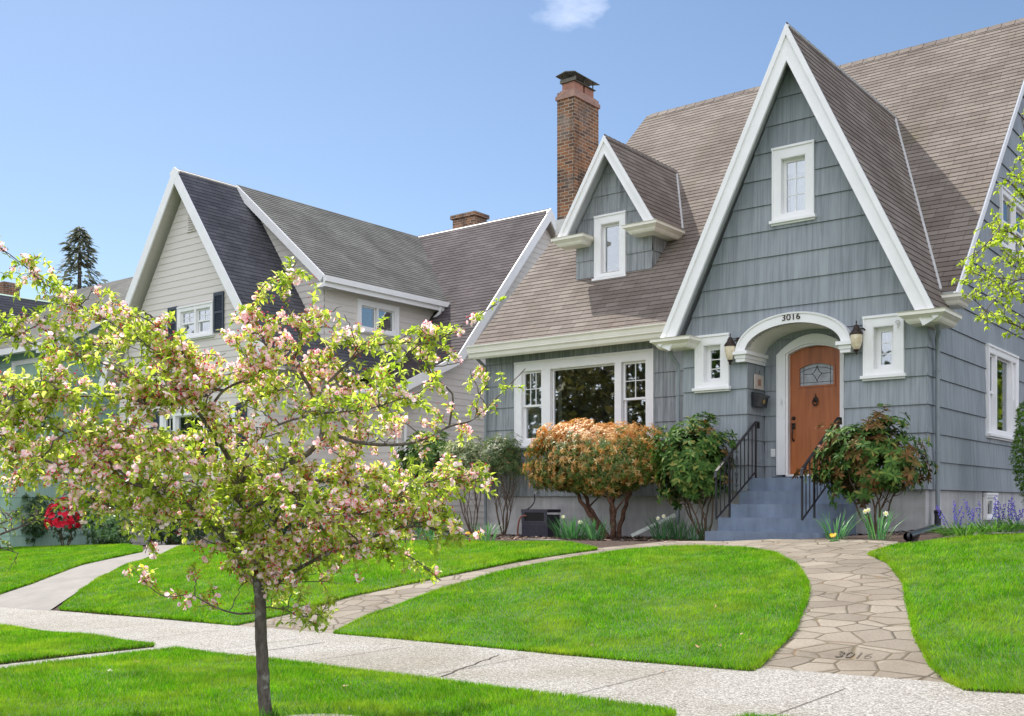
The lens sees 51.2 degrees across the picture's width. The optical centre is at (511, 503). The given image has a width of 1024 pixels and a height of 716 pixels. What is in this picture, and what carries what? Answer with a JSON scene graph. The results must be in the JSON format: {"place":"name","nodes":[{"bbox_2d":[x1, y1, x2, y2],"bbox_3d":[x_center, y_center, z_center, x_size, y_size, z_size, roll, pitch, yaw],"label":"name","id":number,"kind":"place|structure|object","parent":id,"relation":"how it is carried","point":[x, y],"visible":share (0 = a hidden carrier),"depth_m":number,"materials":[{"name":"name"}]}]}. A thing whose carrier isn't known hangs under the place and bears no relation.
{"place":"outdoors","nodes":[
{"label":"outdoors","id":0,"kind":"place"},
{"bbox_2d":[0,545,138,588],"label":"lawn","id":1,"kind":"structure","parent":0,"point":[46,562],"depth_m":22.13,"materials":[{"name":"plant"}]},
{"bbox_2d":[9,493,54,545],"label":"dark hedge","id":2,"kind":"object","parent":1,"relation":"on","point":[35,526],"visible":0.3,"depth_m":30.02,"materials":[{"name":"green plant"}]},
{"bbox_2d":[0,532,1023,715],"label":"grass","id":3,"kind":"structure","parent":1,"relation":"on","point":[31,643],"depth_m":10.85,"materials":[{"name":"green plant"}]},
{"bbox_2d":[1,630,153,663],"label":"lawn","id":4,"kind":"structure","parent":0,"point":[47,656],"depth_m":10.83,"materials":[{"name":"plant"}]},
{"bbox_2d":[60,541,592,625],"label":"lawn","id":5,"kind":"structure","parent":0,"point":[198,582],"depth_m":15.33,"materials":[{"name":"plant"}]},
{"bbox_2d":[1,650,672,715],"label":"lawn","id":6,"kind":"structure","parent":0,"point":[157,707],"depth_m":7.77,"materials":[{"name":"plant"}]},
{"bbox_2d":[0,236,524,714],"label":"blossom tree","id":7,"kind":"object","parent":6,"relation":"on","point":[260,562],"visible":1,"depth_m":6.78,"materials":[{"name":"green plant"}]},
{"bbox_2d":[287,713,351,715],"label":"tree ring","id":8,"kind":"object","parent":6,"relation":"on","point":[318,714],"visible":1,"depth_m":6.91,"materials":[{"name":"concrete"}]},
{"bbox_2d":[251,700,386,715],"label":"grass","id":9,"kind":"structure","parent":8,"relation":"on","point":[304,709],"depth_m":6.92,"materials":[{"name":"green plant"}]},
{"bbox_2d":[0,607,1023,715],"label":"pavement","id":10,"kind":"structure","parent":0,"point":[693,691],"depth_m":8.78,"materials":[{"name":"grey concrete"}]},
{"bbox_2d":[0,0,1023,470],"label":"sky","id":11,"kind":"structure","parent":0,"point":[406,116],"materials":[{"name":"blue"}]},
{"bbox_2d":[9,509,1022,614],"bbox_3d":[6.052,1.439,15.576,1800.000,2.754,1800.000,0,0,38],"label":"ground","id":12,"kind":"structure","parent":0,"point":[898,537],"depth_m":16.31,"materials":[{"name":"brown soil"}]},
{"bbox_2d":[0,493,49,573],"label":"blossom tree","id":13,"kind":"object","parent":12,"relation":"on","point":[35,514],"visible":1,"depth_m":6.30,"materials":[{"name":"green plant"}]},
{"bbox_2d":[44,497,83,545],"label":"azalea","id":14,"kind":"object","parent":12,"relation":"on","point":[66,522],"visible":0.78,"depth_m":27.73,"materials":[{"name":"red plant"}]},
{"bbox_2d":[55,226,108,291],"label":"conifer","id":15,"kind":"object","parent":12,"relation":"on","point":[78,238],"visible":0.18,"depth_m":51.83,"materials":[{"name":"green plant"}]},
{"bbox_2d":[0,544,177,610],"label":"concrete walk","id":16,"kind":"structure","parent":12,"relation":"on","point":[50,593],"depth_m":18.51,"materials":[{"name":"grey concrete"}]},
{"bbox_2d":[77,505,141,544],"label":"rhododendron","id":17,"kind":"object","parent":12,"relation":"on","point":[109,537],"visible":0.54,"depth_m":26.99,"materials":[{"name":"green plant"}]},
{"bbox_2d":[0,277,265,546],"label":"green house","id":18,"kind":"structure","parent":12,"relation":"on","point":[19,360],"depth_m":31.61,"materials":[{"name":"grey"}]},
{"bbox_2d":[11,358,43,375],"bbox_3d":[-14.322,-3.731,31.607,1.780,1.062,0.123,0,0,38],"label":"window","id":19,"kind":"structure","parent":18,"relation":"in","point":[27,361],"depth_m":31.66,"materials":[{"name":"white paint"}]},
{"bbox_2d":[98,167,555,544],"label":"cream house","id":20,"kind":"structure","parent":12,"relation":"on","point":[214,253],"depth_m":27.77,"materials":[{"name":"beige wood"}]},
{"bbox_2d":[176,301,214,340],"bbox_3d":[-7.803,-4.568,27.102,1.550,0.887,0.695,0,0,38],"label":"window","id":21,"kind":"structure","parent":20,"relation":"in","point":[197,319],"depth_m":26.99,"materials":[{"name":"white paint"}]},
{"bbox_2d":[160,405,235,476],"bbox_3d":[-7.660,-1.528,27.180,3.180,1.707,0.995,0,0,38],"label":"window","id":22,"kind":"structure","parent":20,"relation":"in","point":[177,421],"depth_m":27.74,"materials":[{"name":"white paint"}]},
{"bbox_2d":[356,298,400,338],"bbox_3d":[-3.744,-4.853,28.306,0.705,0.857,1.580,0,0,38],"label":"window","id":23,"kind":"structure","parent":20,"relation":"in","point":[367,311],"depth_m":28.46,"materials":[{"name":"white paint"}]},
{"bbox_2d":[394,429,461,533],"bbox_3d":[-1.856,-0.442,23.815,1.944,2.474,1.399,0,0,38],"label":"laurel shrub","id":24,"kind":"object","parent":12,"relation":"on","point":[433,455],"visible":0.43,"depth_m":23.36,"materials":[{"name":"green plant"}]},
{"bbox_2d":[412,519,447,539],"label":"daffodils","id":25,"kind":"object","parent":12,"relation":"on","point":[430,534],"visible":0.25,"depth_m":18.96,"materials":[{"name":"green plant"}]},
{"bbox_2d":[437,430,492,532],"bbox_3d":[-0.934,-0.406,21.791,1.390,2.197,1.069,0,0,38],"label":"mottled shrub","id":26,"kind":"object","parent":12,"relation":"on","point":[473,455],"visible":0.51,"depth_m":21.62,"materials":[{"name":"green plant"}]},
{"bbox_2d":[467,521,504,540],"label":"daffodils","id":27,"kind":"object","parent":12,"relation":"on","point":[488,536],"visible":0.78,"depth_m":17.96,"materials":[{"name":"green plant"}]},
{"bbox_2d":[521,509,560,536],"bbox_3d":[0.544,0.370,20.159,0.619,0.518,0.429,0,0,38],"label":"hose box","id":28,"kind":"object","parent":12,"relation":"on","point":[533,521],"visible":1,"depth_m":19.98,"materials":[{"name":"grey plastic"}]},
{"bbox_2d":[517,515,525,535],"bbox_3d":[0.166,0.413,20.103,0.227,0.398,0.101,0,0,38],"label":"garden hose","id":29,"kind":"object","parent":28,"relation":"hanging from","point":[521,516],"visible":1,"depth_m":20.09,"materials":[{"name":"brown rubber"}]},
{"bbox_2d":[522,539,560,541],"bbox_3d":[0.495,0.610,17.447,0.730,0.050,0.260,0,0,38],"label":"flat stone","id":30,"kind":"object","parent":12,"relation":"on","point":[540,539],"visible":0.46,"depth_m":17.33,"materials":[{"name":"stone"}]},
{"bbox_2d":[140,527,1002,545],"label":"mulch","id":31,"kind":"object","parent":12,"relation":"on","point":[527,537],"visible":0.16,"depth_m":18.37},
{"bbox_2d":[142,496,215,544],"bbox_3d":[-8.068,0.413,25.799,2.594,1.373,1.426,0,0,38],"label":"laurel shrub","id":32,"kind":"object","parent":31,"relation":"on","point":[174,539],"visible":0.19,"depth_m":25.57,"materials":[{"name":"green plant"}]},
{"bbox_2d":[228,498,302,534],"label":"evergreen bush","id":33,"kind":"object","parent":31,"relation":"on","point":[285,529],"visible":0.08,"depth_m":23.28,"materials":[{"name":"green plant"}]},
{"bbox_2d":[297,475,372,531],"bbox_3d":[-4.048,0.099,23.056,2.453,1.530,1.612,0,0,38],"label":"evergreen bush","id":34,"kind":"object","parent":31,"relation":"on","point":[320,526],"visible":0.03,"depth_m":22.67,"materials":[{"name":"green plant"}]},
{"bbox_2d":[363,480,428,534],"bbox_3d":[-2.535,0.149,23.173,2.028,1.392,1.509,0,0,38],"label":"evergreen bush","id":35,"kind":"object","parent":31,"relation":"on","point":[402,501],"visible":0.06,"depth_m":22.67,"materials":[{"name":"green plant"}]},
{"bbox_2d":[478,431,525,534],"bbox_3d":[-0.189,-0.370,21.049,0.990,2.095,0.983,0,0,4],"label":"nandina","id":36,"kind":"object","parent":31,"relation":"on","point":[504,457],"visible":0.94,"depth_m":20.83,"materials":[{"name":"green plant"}]},
{"bbox_2d":[545,515,599,538],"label":"daffodils","id":37,"kind":"object","parent":31,"relation":"on","point":[571,533],"visible":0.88,"depth_m":18.08,"materials":[{"name":"green plant"}]},
{"bbox_2d":[520,418,665,538],"bbox_3d":[1.472,-0.425,18.958,3.171,2.235,1.753,0,0,38],"label":"pieris shrub","id":38,"kind":"object","parent":31,"relation":"on","point":[588,456],"visible":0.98,"depth_m":18.43,"materials":[{"name":"orange plant"}]},
{"bbox_2d":[574,516,613,539],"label":"daffodils","id":39,"kind":"object","parent":31,"relation":"on","point":[593,534],"visible":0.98,"depth_m":17.72,"materials":[{"name":"green plant"}]},
{"bbox_2d":[631,513,676,536],"bbox_3d":[2.397,0.369,18.060,0.772,0.412,0.085,0,0,16],"label":"downspout extension","id":40,"kind":"object","parent":31,"relation":"on","point":[640,531],"visible":0.87,"depth_m":18.04,"materials":[{"name":"white plastic"}]},
{"bbox_2d":[645,514,681,539],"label":"daffodils","id":41,"kind":"object","parent":31,"relation":"on","point":[662,537],"visible":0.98,"depth_m":17.49,"materials":[{"name":"green plant"}]},
{"bbox_2d":[659,516,695,539],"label":"daffodils","id":42,"kind":"object","parent":31,"relation":"on","point":[677,534],"visible":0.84,"depth_m":17.47,"materials":[{"name":"green plant"}]},
{"bbox_2d":[677,519,715,539],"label":"daffodils","id":43,"kind":"object","parent":31,"relation":"on","point":[693,537],"visible":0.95,"depth_m":17.15,"materials":[{"name":"green plant"}]},
{"bbox_2d":[237,539,947,681],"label":"front walk","id":44,"kind":"structure","parent":12,"relation":"on","point":[856,606],"depth_m":10.61,"materials":[{"name":"beige stone"}]},
{"bbox_2d":[835,651,871,658],"bbox_3d":[2.859,1.265,8.907,0.294,0.006,0.143,0,11,34],"label":"carved number","id":45,"kind":"object","parent":44,"relation":"on","point":[841,654],"visible":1,"depth_m":8.91,"materials":[{"name":"grey stone"}]},
{"bbox_2d":[647,411,738,540],"bbox_3d":[2.967,-0.431,17.301,1.581,2.151,1.264,0,0,38],"label":"rhododendron","id":46,"kind":"object","parent":12,"relation":"on","point":[688,460],"visible":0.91,"depth_m":17.02,"materials":[{"name":"green plant"}]},
{"bbox_2d":[466,18,1023,540],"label":"grey house","id":47,"kind":"structure","parent":12,"relation":"on","point":[798,212],"depth_m":17.91,"materials":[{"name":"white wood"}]},
{"bbox_2d":[514,348,654,449],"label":"window","id":48,"kind":"structure","parent":47,"relation":"in","point":[613,387],"depth_m":21.24,"materials":[{"name":"white paint"}]},
{"bbox_2d":[592,210,626,280],"bbox_3d":[1.996,-5.078,21.222,0.795,1.327,0.295,0,0,38],"label":"window","id":49,"kind":"structure","parent":47,"relation":"in","point":[610,240],"depth_m":21.31,"materials":[{"name":"white paint"}]},
{"bbox_2d":[692,332,730,392],"bbox_3d":[3.509,-2.321,17.928,0.685,0.952,0.765,0,0,38],"label":"window","id":50,"kind":"structure","parent":47,"relation":"in","point":[712,367],"depth_m":17.77,"materials":[{"name":"white paint"}]},
{"bbox_2d":[724,334,739,364],"bbox_3d":[3.566,-2.513,17.356,0.228,0.520,0.220,0,0,38],"label":"wall lantern","id":51,"kind":"object","parent":47,"relation":"attached to","point":[729,345],"depth_m":17.30,"materials":[{"name":"beige glass"}]},
{"bbox_2d":[754,371,763,389],"bbox_3d":[4.067,-2.031,17.583,0.023,0.312,0.327,0,0,38],"label":"plaque","id":52,"kind":"object","parent":47,"relation":"attached to","point":[758,382],"visible":1,"depth_m":17.58,"materials":[{"name":"tile"}]},
{"bbox_2d":[752,392,769,407],"bbox_3d":[4.080,-1.703,17.503,0.139,0.243,0.401,0,0,38],"label":"mailbox","id":53,"kind":"object","parent":47,"relation":"attached to","point":[759,400],"visible":1,"depth_m":17.41,"materials":[{"name":"black plastic"}]},
{"bbox_2d":[771,449,775,456],"bbox_3d":[4.331,-0.838,17.707,0.080,0.130,0.021,0,0,38],"label":"outlet cover","id":54,"kind":"object","parent":47,"relation":"attached to","point":[773,452],"visible":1,"depth_m":17.69,"materials":[{"name":"white paint"}]},
{"bbox_2d":[769,139,816,226],"bbox_3d":[4.585,-5.033,17.011,0.760,1.237,0.645,0,0,38],"label":"window","id":55,"kind":"structure","parent":47,"relation":"in","point":[793,165],"depth_m":16.93,"materials":[{"name":"white paint"}]},
{"bbox_2d":[790,346,839,473],"bbox_3d":[4.930,-1.517,17.360,0.875,2.095,0.110,0,0,38],"label":"front door","id":56,"kind":"structure","parent":47,"relation":"in","point":[814,370],"depth_m":17.43,"materials":[{"name":"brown wood"}]},
{"bbox_2d":[850,320,865,354],"bbox_3d":[5.206,-2.501,16.075,0.228,0.520,0.220,0,0,38],"label":"wall lantern","id":57,"kind":"object","parent":47,"relation":"attached to","point":[856,334],"depth_m":16.02,"materials":[{"name":"beige glass"}]},
{"bbox_2d":[860,313,906,380],"bbox_3d":[5.624,-2.331,16.034,0.670,0.972,0.385,0,0,38],"label":"window","id":58,"kind":"structure","parent":47,"relation":"in","point":[883,342],"depth_m":16.02,"materials":[{"name":"white paint"}]},
{"bbox_2d":[982,493,997,519],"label":"window","id":59,"kind":"structure","parent":47,"relation":"in","point":[988,499],"depth_m":18.26,"materials":[{"name":"white paint"}]},
{"bbox_2d":[985,343,1021,442],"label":"window","id":60,"kind":"structure","parent":47,"relation":"in","point":[1002,371],"depth_m":19.38,"materials":[{"name":"white paint"}]},
{"bbox_2d":[999,185,1023,262],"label":"window","id":61,"kind":"structure","parent":47,"relation":"in","point":[1008,217],"depth_m":19.59,"materials":[{"name":"white paint"}]},
{"bbox_2d":[705,477,855,540],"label":"front steps","id":62,"kind":"structure","parent":12,"relation":"on","point":[767,508],"depth_m":16.25,"materials":[{"name":"blue paint"}]},
{"bbox_2d":[714,421,759,519],"bbox_3d":[3.558,-0.544,16.833,0.045,1.580,1.540,0,0,38],"label":"stair railing","id":63,"kind":"object","parent":62,"relation":"on","point":[756,424],"visible":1,"depth_m":16.70,"materials":[{"name":"black metal"}]},
{"bbox_2d":[800,417,841,519],"bbox_3d":[4.638,-0.544,15.989,0.045,1.580,1.540,0,0,38],"label":"stair railing","id":64,"kind":"object","parent":62,"relation":"on","point":[815,499],"visible":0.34,"depth_m":15.71,"materials":[{"name":"black metal"}]},
{"bbox_2d":[814,507,863,539],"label":"daffodils","id":65,"kind":"object","parent":12,"relation":"on","point":[835,530],"visible":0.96,"depth_m":14.24,"materials":[{"name":"green plant"}]},
{"bbox_2d":[792,403,938,533],"bbox_3d":[4.947,-0.456,15.151,2.083,1.881,1.289,0,0,38],"label":"rhododendron","id":66,"kind":"object","parent":12,"relation":"on","point":[856,453],"visible":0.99,"depth_m":14.80,"materials":[{"name":"green plant"}]},
{"bbox_2d":[859,507,907,539],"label":"daffodils","id":67,"kind":"object","parent":12,"relation":"on","point":[872,530],"visible":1,"depth_m":13.66,"materials":[{"name":"green plant"}]},
{"bbox_2d":[927,500,1000,535],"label":"bluebells","id":68,"kind":"object","parent":12,"relation":"on","point":[958,531],"visible":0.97,"depth_m":13.15,"materials":[{"name":"purple plant"}]},
{"bbox_2d":[951,112,1023,339],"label":"street tree","id":69,"kind":"object","parent":12,"relation":"on","point":[1000,235],"visible":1,"depth_m":12.53,"materials":[{"name":"green plant"}]},
{"bbox_2d":[952,495,1023,531],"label":"bluebells","id":70,"kind":"object","parent":12,"relation":"on","point":[996,528],"visible":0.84,"depth_m":13.13,"materials":[{"name":"purple plant"}]},
{"bbox_2d":[981,494,1023,528],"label":"bluebells","id":71,"kind":"object","parent":12,"relation":"on","point":[1003,511],"visible":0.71,"depth_m":13.91,"materials":[{"name":"purple plant"}]},
{"bbox_2d":[1007,400,1023,500],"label":"arborvitae","id":72,"kind":"object","parent":12,"relation":"on","point":[1019,431],"visible":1,"depth_m":16.46,"materials":[{"name":"green plant"}]},
{"bbox_2d":[873,535,1023,692],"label":"lawn","id":73,"kind":"structure","parent":0,"point":[957,630],"depth_m":9.38,"materials":[{"name":"plant"}]},
{"bbox_2d":[942,529,1023,537],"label":"side path","id":74,"kind":"structure","parent":0,"point":[1013,531],"depth_m":13.12,"materials":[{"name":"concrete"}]}
]}

